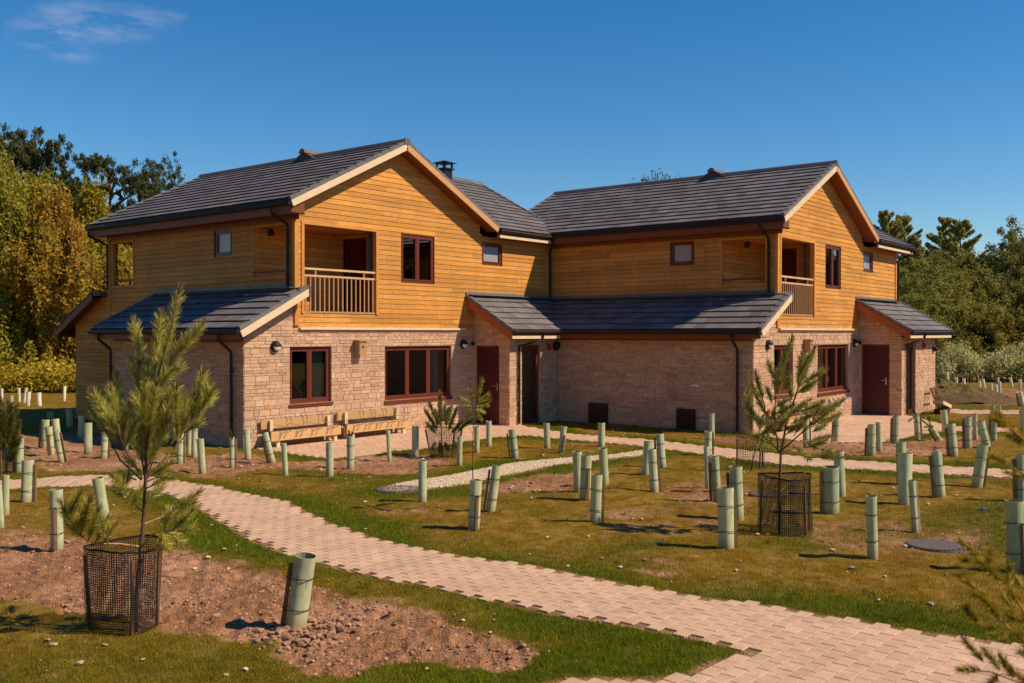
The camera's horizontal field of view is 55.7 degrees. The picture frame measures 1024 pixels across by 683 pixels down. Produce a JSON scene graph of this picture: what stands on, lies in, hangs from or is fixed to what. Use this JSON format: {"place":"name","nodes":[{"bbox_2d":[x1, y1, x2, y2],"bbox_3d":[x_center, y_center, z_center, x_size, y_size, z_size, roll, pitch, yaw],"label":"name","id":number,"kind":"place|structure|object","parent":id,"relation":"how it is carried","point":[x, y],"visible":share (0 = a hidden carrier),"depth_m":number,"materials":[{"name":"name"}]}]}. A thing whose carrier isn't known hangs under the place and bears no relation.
{"place":"outdoors","nodes":[
{"label":"outdoors","id":0,"kind":"place"},
{"bbox_2d":[0,379,1023,682],"bbox_3d":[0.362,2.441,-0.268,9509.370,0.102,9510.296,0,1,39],"label":"ground","id":1,"kind":"structure","parent":0,"point":[274,573],"depth_m":10.46,"materials":[{"name":"green plant"}]},
{"bbox_2d":[2,474,9,514],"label":"tree guard","id":2,"kind":"object","parent":1,"relation":"on","point":[5,487],"visible":0.81,"depth_m":12.88,"materials":[{"name":"green plastic"}]},
{"bbox_2d":[0,394,22,473],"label":"young pine","id":3,"kind":"object","parent":1,"relation":"on","point":[8,423],"visible":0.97,"depth_m":16.64,"materials":[{"name":"green plant"}]},
{"bbox_2d":[0,137,41,376],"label":"birch tree","id":4,"kind":"object","parent":1,"relation":"on","point":[13,209],"visible":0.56,"depth_m":41.96,"materials":[{"name":"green plant"}]},
{"bbox_2d":[20,460,36,502],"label":"tree guard","id":5,"kind":"object","parent":1,"relation":"on","point":[28,473],"visible":0.89,"depth_m":13.86,"materials":[{"name":"green plastic"}]},
{"bbox_2d":[0,141,73,207],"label":"pine tree","id":6,"kind":"object","parent":1,"relation":"on","point":[24,159],"visible":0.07,"depth_m":62.79,"materials":[{"name":"green plant"}]},
{"bbox_2d":[0,353,75,391],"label":"undergrowth","id":7,"kind":"object","parent":1,"relation":"on","point":[43,376],"visible":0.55,"depth_m":39.72,"materials":[{"name":"yellow plant"}]},
{"bbox_2d":[0,122,77,207],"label":"pine tree","id":8,"kind":"object","parent":1,"relation":"on","point":[14,149],"visible":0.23,"depth_m":62.87,"materials":[{"name":"green plant"}]},
{"bbox_2d":[10,168,70,362],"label":"birch tree","id":9,"kind":"object","parent":1,"relation":"on","point":[36,187],"visible":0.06,"depth_m":44.69,"materials":[{"name":"green plant"}]},
{"bbox_2d":[19,168,72,220],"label":"birch tree","id":10,"kind":"object","parent":1,"relation":"on","point":[47,177],"visible":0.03,"depth_m":48.98,"materials":[{"name":"green plant"}]},
{"bbox_2d":[0,175,104,365],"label":"birch tree","id":11,"kind":"object","parent":1,"relation":"on","point":[55,244],"visible":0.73,"depth_m":42.05,"materials":[{"name":"yellow plant"}]},
{"bbox_2d":[48,488,63,551],"bbox_3d":[-5.101,2.023,10.859,0.194,0.736,0.173,0,1,39],"label":"tree guard","id":12,"kind":"object","parent":1,"relation":"on","point":[56,534],"visible":0.88,"depth_m":10.81,"materials":[{"name":"green plastic"}]},
{"bbox_2d":[53,431,67,462],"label":"tree guard","id":13,"kind":"object","parent":1,"relation":"on","point":[60,448],"visible":0.98,"depth_m":18.34,"materials":[{"name":"green plastic"}]},
{"bbox_2d":[39,157,113,199],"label":"pine tree","id":14,"kind":"object","parent":1,"relation":"on","point":[67,177],"visible":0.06,"depth_m":68.50,"materials":[{"name":"green plant"}]},
{"bbox_2d":[51,173,132,292],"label":"birch tree","id":15,"kind":"object","parent":1,"relation":"on","point":[92,206],"visible":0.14,"depth_m":45.56,"materials":[{"name":"green plant"}]},
{"bbox_2d":[59,247,132,367],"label":"birch tree","id":16,"kind":"object","parent":1,"relation":"on","point":[125,269],"visible":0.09,"depth_m":43.81,"materials":[{"name":"green plant"}]},
{"bbox_2d":[91,476,109,520],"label":"tree guard","id":17,"kind":"object","parent":1,"relation":"on","point":[98,483],"visible":0.79,"depth_m":12.34,"materials":[{"name":"green plastic"}]},
{"bbox_2d":[61,152,176,220],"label":"pine tree","id":18,"kind":"object","parent":1,"relation":"on","point":[96,164],"visible":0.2,"depth_m":65.19,"materials":[{"name":"green plant"}]},
{"bbox_2d":[83,534,162,636],"bbox_3d":[-3.178,2.032,7.983,0.604,0.760,0.611,0,1,39],"label":"net guard","id":19,"kind":"object","parent":1,"relation":"on","point":[97,558],"visible":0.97,"depth_m":7.81,"materials":[{"name":"black plastic"}]},
{"bbox_2d":[54,284,222,631],"bbox_3d":[-2.977,0.951,7.841,1.345,2.900,0.923,0,0,-8],"label":"young pine","id":20,"kind":"object","parent":1,"relation":"on","point":[149,388],"visible":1,"depth_m":7.78,"materials":[{"name":"green plant"}]},
{"bbox_2d":[115,151,185,210],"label":"pine tree","id":21,"kind":"object","parent":1,"relation":"on","point":[154,176],"visible":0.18,"depth_m":69.81,"materials":[{"name":"green plant"}]},
{"bbox_2d":[196,438,205,474],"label":"tree guard","id":22,"kind":"object","parent":1,"relation":"on","point":[201,456],"visible":0.94,"depth_m":16.75,"materials":[{"name":"green plastic"}]},
{"bbox_2d":[229,436,236,468],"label":"tree guard","id":23,"kind":"object","parent":1,"relation":"on","point":[233,453],"visible":0.94,"depth_m":17.51,"materials":[{"name":"green plastic"}]},
{"bbox_2d":[260,432,275,462],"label":"tree guard","id":24,"kind":"object","parent":1,"relation":"on","point":[266,440],"visible":0.97,"depth_m":18.12,"materials":[{"name":"green plastic"}]},
{"bbox_2d":[280,552,316,628],"bbox_3d":[-1.757,2.077,7.974,0.322,0.679,0.199,0,1,18],"label":"tree guard","id":25,"kind":"object","parent":1,"relation":"on","point":[296,611],"visible":0.92,"depth_m":7.90,"materials":[{"name":"green plastic"}]},
{"bbox_2d":[239,612,368,655],"bbox_3d":[-1.646,2.349,7.915,0.853,0.086,1.212,0,1,39],"label":"clod heap","id":26,"kind":"object","parent":1,"relation":"on","point":[315,634],"visible":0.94,"depth_m":7.81,"materials":[{"name":"soil"}]},
{"bbox_2d":[54,138,560,448],"bbox_3d":[-5.537,-1.600,27.303,11.984,7.800,11.955,0,1,39],"label":"timber and stone house","id":27,"kind":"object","parent":1,"relation":"on","point":[388,274],"visible":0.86,"depth_m":23.92,"materials":[{"name":"brown wood"}]},
{"bbox_2d":[215,229,231,256],"bbox_3d":[-6.824,-2.334,23.026,0.730,0.640,0.061,0,1,39],"label":"window","id":28,"kind":"structure","parent":27,"relation":"in","point":[223,238],"depth_m":23.05,"materials":[{"name":"white glass"}]},
{"bbox_2d":[289,347,332,407],"bbox_3d":[-4.581,0.780,21.764,0.278,1.325,1.240,0,1,39],"label":"window","id":29,"kind":"structure","parent":27,"relation":"in","point":[313,355],"depth_m":22.00,"materials":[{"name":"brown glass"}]},
{"bbox_2d":[345,238,366,311],"bbox_3d":[-3.849,-1.602,24.067,0.840,1.900,0.117,0,1,39],"label":"door","id":30,"kind":"structure","parent":27,"relation":"in","point":[355,249],"depth_m":24.10,"materials":[{"name":"wood"}]},
{"bbox_2d":[401,234,433,283],"bbox_3d":[-2.399,-2.065,24.373,0.067,1.220,1.200,0,1,39],"label":"window","id":31,"kind":"structure","parent":27,"relation":"in","point":[416,238],"depth_m":24.36,"materials":[{"name":"brown wood"}]},
{"bbox_2d":[384,346,452,403],"bbox_3d":[-2.416,0.814,24.469,0.278,1.400,2.450,0,1,39],"label":"window","id":32,"kind":"structure","parent":27,"relation":"in","point":[431,352],"depth_m":24.70,"materials":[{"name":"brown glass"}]},
{"bbox_2d":[477,346,498,423],"bbox_3d":[-0.614,1.153,25.780,0.820,2.080,0.117,0,1,39],"label":"door","id":33,"kind":"structure","parent":27,"relation":"in","point":[487,356],"depth_m":25.76,"materials":[{"name":"wood"}]},
{"bbox_2d":[482,243,500,265],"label":"window","id":34,"kind":"structure","parent":27,"relation":"in","point":[491,253],"depth_m":26.66,"materials":[{"name":"white glass"}]},
{"bbox_2d":[326,442,333,476],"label":"tree guard","id":35,"kind":"object","parent":1,"relation":"on","point":[329,461],"visible":0.84,"depth_m":16.29,"materials":[{"name":"green plastic"}]},
{"bbox_2d":[374,485,417,492],"bbox_3d":[-1.772,2.311,15.021,0.756,0.080,0.756,0,1,39],"label":"access cover","id":36,"kind":"object","parent":1,"relation":"on","point":[396,487],"visible":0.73,"depth_m":14.98,"materials":[{"name":"concrete"}]},
{"bbox_2d":[418,460,426,501],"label":"tree guard","id":37,"kind":"object","parent":1,"relation":"on","point":[422,480],"visible":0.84,"depth_m":13.85,"materials":[{"name":"green plastic"}]},
{"bbox_2d":[424,423,462,457],"bbox_3d":[-1.298,1.980,19.099,0.754,0.673,0.761,0,1,39],"label":"net guard","id":38,"kind":"object","parent":1,"relation":"on","point":[453,438],"visible":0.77,"depth_m":18.86,"materials":[{"name":"black plastic"}]},
{"bbox_2d":[423,389,474,457],"bbox_3d":[-1.222,1.606,19.050,1.119,1.351,0.608,0,0,3],"label":"young pine","id":39,"kind":"object","parent":1,"relation":"on","point":[444,416],"visible":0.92,"depth_m":19.04,"materials":[{"name":"green plant"}]},
{"bbox_2d":[456,376,492,478],"bbox_3d":[-0.516,1.381,13.219,0.487,1.881,0.566,0,1,-16],"label":"young pine","id":40,"kind":"object","parent":1,"relation":"on","point":[481,402],"visible":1,"depth_m":13.19,"materials":[{"name":"green plant"}]},
{"bbox_2d":[468,479,481,530],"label":"tree guard","id":41,"kind":"object","parent":1,"relation":"on","point":[475,495],"visible":0.92,"depth_m":11.90,"materials":[{"name":"green plastic"}]},
{"bbox_2d":[0,431,981,680],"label":"soil clods","id":42,"kind":"object","parent":1,"relation":"on","point":[262,612],"visible":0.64,"depth_m":8.49,"materials":[{"name":"brown soil"}]},
{"bbox_2d":[483,464,500,511],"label":"tree guard","id":43,"kind":"object","parent":1,"relation":"on","point":[492,499],"visible":0.95,"depth_m":13.12,"materials":[{"name":"green plastic"}]},
{"bbox_2d":[0,401,1016,681],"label":"loose stones","id":44,"kind":"object","parent":1,"relation":"on","point":[462,619],"visible":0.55,"depth_m":9.92,"materials":[{"name":"stone"}]},
{"bbox_2d":[0,408,1023,682],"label":"grass","id":45,"kind":"structure","parent":1,"relation":"on","point":[560,620],"depth_m":9.73,"materials":[{"name":"green plant"}]},
{"bbox_2d":[506,429,518,458],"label":"tree guard","id":46,"kind":"object","parent":1,"relation":"on","point":[512,438],"visible":0.97,"depth_m":18.82,"materials":[{"name":"green plastic"}]},
{"bbox_2d":[16,412,1016,682],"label":"path bedding","id":47,"kind":"object","parent":1,"relation":"on","point":[518,602],"visible":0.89,"depth_m":8.73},
{"bbox_2d":[572,450,581,492],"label":"tree guard","id":48,"kind":"object","parent":1,"relation":"on","point":[576,454],"visible":0.73,"depth_m":14.64,"materials":[{"name":"green plastic"}]},
{"bbox_2d":[579,454,591,500],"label":"tree guard","id":49,"kind":"object","parent":1,"relation":"on","point":[585,478],"visible":0.91,"depth_m":14.02,"materials":[{"name":"green plastic"}]},
{"bbox_2d":[589,473,604,522],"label":"tree guard","id":50,"kind":"object","parent":1,"relation":"on","point":[597,489],"visible":0.93,"depth_m":12.31,"materials":[{"name":"green plastic"}]},
{"bbox_2d":[598,448,608,485],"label":"tree guard","id":51,"kind":"object","parent":1,"relation":"on","point":[603,461],"visible":0.78,"depth_m":15.33,"materials":[{"name":"green plastic"}]},
{"bbox_2d":[648,449,661,492],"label":"tree guard","id":52,"kind":"object","parent":1,"relation":"on","point":[654,463],"visible":0.88,"depth_m":14.83,"materials":[{"name":"green plastic"}]},
{"bbox_2d":[654,434,665,467],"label":"tree guard","id":53,"kind":"object","parent":1,"relation":"on","point":[659,440],"visible":0.84,"depth_m":17.49,"materials":[{"name":"green plastic"}]},
{"bbox_2d":[708,456,720,502],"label":"tree guard","id":54,"kind":"object","parent":1,"relation":"on","point":[713,471],"visible":0.83,"depth_m":13.92,"materials":[{"name":"green plastic"}]},
{"bbox_2d":[487,160,953,433],"bbox_3d":[5.510,-1.436,30.567,12.914,7.415,11.955,0,1,39],"label":"timber and stone house","id":55,"kind":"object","parent":1,"relation":"on","point":[680,303],"visible":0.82,"depth_m":26.43,"materials":[{"name":"brown wood"}]},
{"bbox_2d":[671,241,693,265],"bbox_3d":[4.586,-2.359,25.998,0.730,0.640,0.061,0,1,39],"label":"window","id":56,"kind":"structure","parent":55,"relation":"in","point":[682,253],"depth_m":26.00,"materials":[{"name":"white glass"}]},
{"bbox_2d":[774,345,792,398],"bbox_3d":[6.829,0.754,24.736,0.278,1.325,1.240,0,1,39],"label":"window","id":57,"kind":"structure","parent":55,"relation":"in","point":[779,348],"depth_m":24.76,"materials":[{"name":"brown wood"}]},
{"bbox_2d":[782,248,796,315],"bbox_3d":[7.576,-1.628,27.058,0.840,1.900,0.070,0,1,39],"label":"door","id":58,"kind":"structure","parent":55,"relation":"in","point":[789,256],"depth_m":26.90,"materials":[{"name":"wood"}]},
{"bbox_2d":[825,245,839,289],"bbox_3d":[9.011,-2.091,27.345,0.067,1.220,1.200,0,1,39],"label":"window","id":59,"kind":"structure","parent":55,"relation":"in","point":[831,286],"depth_m":27.32,"materials":[{"name":"brown wood"}]},
{"bbox_2d":[817,344,849,395],"bbox_3d":[9.044,0.789,27.401,0.150,1.400,2.450,0,1,39],"label":"window","id":60,"kind":"structure","parent":55,"relation":"in","point":[835,387],"depth_m":27.65,"materials":[{"name":"brown wood"}]},
{"bbox_2d":[862,344,889,414],"bbox_3d":[10.796,1.127,28.752,0.820,2.080,0.117,0,1,39],"label":"door","id":61,"kind":"structure","parent":55,"relation":"in","point":[875,357],"depth_m":28.76,"materials":[{"name":"wood"}]},
{"bbox_2d":[717,487,737,548],"bbox_3d":[2.439,2.022,10.999,0.233,0.737,0.221,0,1,39],"label":"tree guard","id":62,"kind":"object","parent":1,"relation":"on","point":[727,522],"visible":0.94,"depth_m":10.94,"materials":[{"name":"green plastic"}]},
{"bbox_2d":[726,465,743,520],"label":"tree guard","id":63,"kind":"object","parent":1,"relation":"on","point":[734,473],"visible":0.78,"depth_m":12.62,"materials":[{"name":"green plastic"}]},
{"bbox_2d":[736,433,764,468],"bbox_3d":[4.270,2.001,17.398,0.524,0.661,0.519,0,1,39],"label":"net guard","id":64,"kind":"object","parent":1,"relation":"on","point":[747,461],"visible":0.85,"depth_m":17.25,"materials":[{"name":"black plastic"}]},
{"bbox_2d":[741,365,769,471],"bbox_3d":[4.280,1.339,17.040,0.493,1.902,0.674,0,1,24],"label":"young pine","id":65,"kind":"object","parent":1,"relation":"on","point":[747,383],"visible":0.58,"depth_m":17.06,"materials":[{"name":"green plant"}]},
{"bbox_2d":[757,472,812,536],"bbox_3d":[3.344,2.001,11.938,0.672,0.755,0.686,0,1,39],"label":"net guard","id":66,"kind":"object","parent":1,"relation":"on","point":[769,501],"visible":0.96,"depth_m":11.73,"materials":[{"name":"black plastic"}]},
{"bbox_2d":[744,332,847,533],"bbox_3d":[3.454,1.108,11.772,1.332,2.452,0.776,0,0,8],"label":"young pine","id":67,"kind":"object","parent":1,"relation":"on","point":[803,366],"visible":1,"depth_m":11.70,"materials":[{"name":"green plant"}]},
{"bbox_2d":[819,465,839,513],"bbox_3d":[4.269,2.022,13.014,0.259,0.703,0.264,0,1,39],"label":"tree guard","id":68,"kind":"object","parent":1,"relation":"on","point":[829,501],"visible":0.88,"depth_m":12.93,"materials":[{"name":"green plastic"}]},
{"bbox_2d":[833,450,845,496],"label":"tree guard","id":69,"kind":"object","parent":1,"relation":"on","point":[842,483],"visible":0.57,"depth_m":14.44,"materials":[{"name":"green plastic"}]},
{"bbox_2d":[864,424,875,455],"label":"tree guard","id":70,"kind":"object","parent":1,"relation":"on","point":[870,430],"visible":0.93,"depth_m":19.16,"materials":[{"name":"green plastic"}]},
{"bbox_2d":[865,492,878,559],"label":"tree guard","id":71,"kind":"object","parent":1,"relation":"on","point":[871,514],"visible":0.94,"depth_m":10.42,"materials":[{"name":"green plastic"}]},
{"bbox_2d":[754,413,1017,442],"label":"forecourt","id":72,"kind":"structure","parent":1,"relation":"on","point":[852,428],"depth_m":24.53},
{"bbox_2d":[873,209,906,268],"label":"larch tree","id":73,"kind":"object","parent":1,"relation":"on","point":[894,228],"visible":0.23,"depth_m":61.35,"materials":[{"name":"green plant"}]},
{"bbox_2d":[890,415,898,443],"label":"tree guard","id":74,"kind":"object","parent":1,"relation":"on","point":[894,428],"visible":0.91,"depth_m":21.41,"materials":[{"name":"green plastic"}]},
{"bbox_2d":[897,453,912,505],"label":"tree guard","id":75,"kind":"object","parent":1,"relation":"on","point":[905,460],"visible":0.73,"depth_m":13.65,"materials":[{"name":"green plastic"}]},
{"bbox_2d":[895,214,924,259],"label":"larch tree","id":76,"kind":"object","parent":1,"relation":"on","point":[908,228],"visible":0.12,"depth_m":65.46,"materials":[{"name":"green plant"}]},
{"bbox_2d":[908,479,920,532],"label":"tree guard","id":77,"kind":"object","parent":1,"relation":"on","point":[913,496],"visible":0.98,"depth_m":11.83,"materials":[{"name":"green plastic"}]},
{"bbox_2d":[900,239,937,284],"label":"larch tree","id":78,"kind":"object","parent":1,"relation":"on","point":[916,253],"visible":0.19,"depth_m":59.55,"materials":[{"name":"green plant"}]},
{"bbox_2d":[899,267,966,338],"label":"bush","id":79,"kind":"object","parent":1,"relation":"on","point":[914,281],"visible":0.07,"depth_m":54.83,"materials":[{"name":"green plant"}]},
{"bbox_2d":[905,538,964,553],"bbox_3d":[4.807,2.345,11.033,0.651,0.080,0.651,0,1,39],"label":"access cover","id":80,"kind":"object","parent":1,"relation":"on","point":[938,546],"visible":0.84,"depth_m":10.96,"materials":[{"name":"concrete"}]},
{"bbox_2d":[929,451,945,497],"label":"tree guard","id":81,"kind":"object","parent":1,"relation":"on","point":[936,470],"visible":0.88,"depth_m":14.27,"materials":[{"name":"green plastic"}]},
{"bbox_2d":[899,251,993,341],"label":"broad tree","id":82,"kind":"object","parent":1,"relation":"on","point":[913,266],"visible":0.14,"depth_m":56.77,"materials":[{"name":"green plant"}]},
{"bbox_2d":[897,256,998,359],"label":"bush","id":83,"kind":"object","parent":1,"relation":"on","point":[919,302],"visible":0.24,"depth_m":50.87,"materials":[{"name":"green plant"}]},
{"bbox_2d":[919,216,977,293],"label":"larch tree","id":84,"kind":"object","parent":1,"relation":"on","point":[942,233],"visible":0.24,"depth_m":63.45,"materials":[{"name":"green plant"}]},
{"bbox_2d":[945,423,957,456],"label":"tree guard","id":85,"kind":"object","parent":1,"relation":"on","point":[951,441],"visible":0.91,"depth_m":19.06,"materials":[{"name":"green plastic"}]},
{"bbox_2d":[962,416,971,448],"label":"tree guard","id":86,"kind":"object","parent":1,"relation":"on","point":[966,432],"visible":0.91,"depth_m":20.37,"materials":[{"name":"green plastic"}]},
{"bbox_2d":[937,219,1005,295],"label":"larch tree","id":87,"kind":"object","parent":1,"relation":"on","point":[959,229],"visible":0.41,"depth_m":61.27,"materials":[{"name":"green plant"}]},
{"bbox_2d":[924,278,1023,356],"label":"bush","id":88,"kind":"object","parent":1,"relation":"on","point":[991,327],"visible":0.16,"depth_m":51.83,"materials":[{"name":"green plant"}]},
{"bbox_2d":[935,377,1016,403],"bbox_3d":[15.919,1.724,34.944,5.200,0.920,3.400,0,0,0],"label":"mound","id":89,"kind":"object","parent":1,"relation":"on","point":[949,391],"visible":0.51,"depth_m":33.78,"materials":[{"name":"green plant"}]},
{"bbox_2d":[929,246,1023,301],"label":"broad tree","id":90,"kind":"object","parent":1,"relation":"on","point":[981,273],"visible":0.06,"depth_m":58.65,"materials":[{"name":"green plant"}]},
{"bbox_2d":[935,338,1023,381],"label":"scrub","id":91,"kind":"object","parent":1,"relation":"on","point":[1007,360],"visible":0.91,"depth_m":48.02,"materials":[{"name":"green plant"}]},
{"bbox_2d":[971,443,990,487],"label":"tree guard","id":92,"kind":"object","parent":1,"relation":"on","point":[979,474],"visible":0.86,"depth_m":15.26,"materials":[{"name":"green plastic"}]},
{"bbox_2d":[976,420,992,447],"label":"tree guard","id":93,"kind":"object","parent":1,"relation":"on","point":[984,433],"visible":0.89,"depth_m":20.53,"materials":[{"name":"green plastic"}]},
{"bbox_2d":[951,404,1023,682],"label":"young larch","id":94,"kind":"object","parent":1,"relation":"on","point":[1014,434],"visible":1,"depth_m":2.88,"materials":[{"name":"green plant"}]},
{"bbox_2d":[955,273,1023,348],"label":"bush","id":95,"kind":"object","parent":1,"relation":"on","point":[1012,296],"visible":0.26,"depth_m":53.51,"materials":[{"name":"green plant"}]},
{"bbox_2d":[965,270,1023,348],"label":"bush","id":96,"kind":"object","parent":1,"relation":"on","point":[1012,286],"visible":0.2,"depth_m":53.79,"materials":[{"name":"green plant"}]},
{"bbox_2d":[975,226,1023,295],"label":"broad tree","id":97,"kind":"object","parent":1,"relation":"on","point":[1000,245],"visible":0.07,"depth_m":60.95,"materials":[{"name":"green plant"}]},
{"bbox_2d":[977,215,1023,297],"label":"broad tree","id":98,"kind":"object","parent":1,"relation":"on","point":[1017,252],"visible":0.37,"depth_m":59.46,"materials":[{"name":"green plant"}]},
{"bbox_2d":[1004,499,1023,574],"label":"tree guard","id":99,"kind":"object","parent":1,"relation":"on","point":[1014,515],"visible":0.88,"depth_m":9.79,"materials":[{"name":"green plastic"}]},
{"bbox_2d":[1012,454,1023,500],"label":"tree guard","id":100,"kind":"object","parent":1,"relation":"on","point":[1018,484],"visible":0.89,"depth_m":13.92,"materials":[{"name":"green plastic"}]},
{"bbox_2d":[0,475,1023,682],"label":"path","id":101,"kind":"structure","parent":0,"point":[800,647],"depth_m":8.43,"materials":[{"name":"beige brick"}]},
{"bbox_2d":[0,0,1023,267],"label":"sky","id":102,"kind":"structure","parent":0,"point":[919,104],"materials":[{"name":"blue"}]},
{"bbox_2d":[382,450,642,490],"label":"gravel path","id":103,"kind":"structure","parent":0,"point":[537,468],"depth_m":17.23,"materials":[{"name":"beige gravel"}]},
{"bbox_2d":[257,423,1011,478],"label":"path","id":104,"kind":"structure","parent":0,"point":[370,444],"depth_m":20.46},
{"bbox_2d":[260,412,340,446],"bbox_3d":[-4.534,1.898,21.146,0.540,0.669,1.920,0,1,39],"label":"bench","id":105,"kind":"object","parent":104,"relation":"on","point":[328,431],"visible":0.99,"depth_m":21.10,"materials":[{"name":"brown wood"}]},
{"bbox_2d":[336,406,408,437],"bbox_3d":[-3.203,1.884,22.809,0.540,0.669,1.980,0,1,39],"label":"bench","id":106,"kind":"object","parent":104,"relation":"on","point":[397,423],"visible":0.98,"depth_m":22.74,"materials":[{"name":"brown wood"}]},
{"bbox_2d":[925,409,1018,414],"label":"track","id":107,"kind":"structure","parent":0,"point":[958,411],"depth_m":29.85,"materials":[{"name":"beige gravel"}]},
{"bbox_2d":[929,387,951,413],"bbox_3d":[13.087,1.799,29.719,0.645,0.720,1.470,0,1,39],"label":"bench","id":108,"kind":"object","parent":107,"relation":"on","point":[943,405],"visible":0.97,"depth_m":29.41,"materials":[{"name":"brown wood"}]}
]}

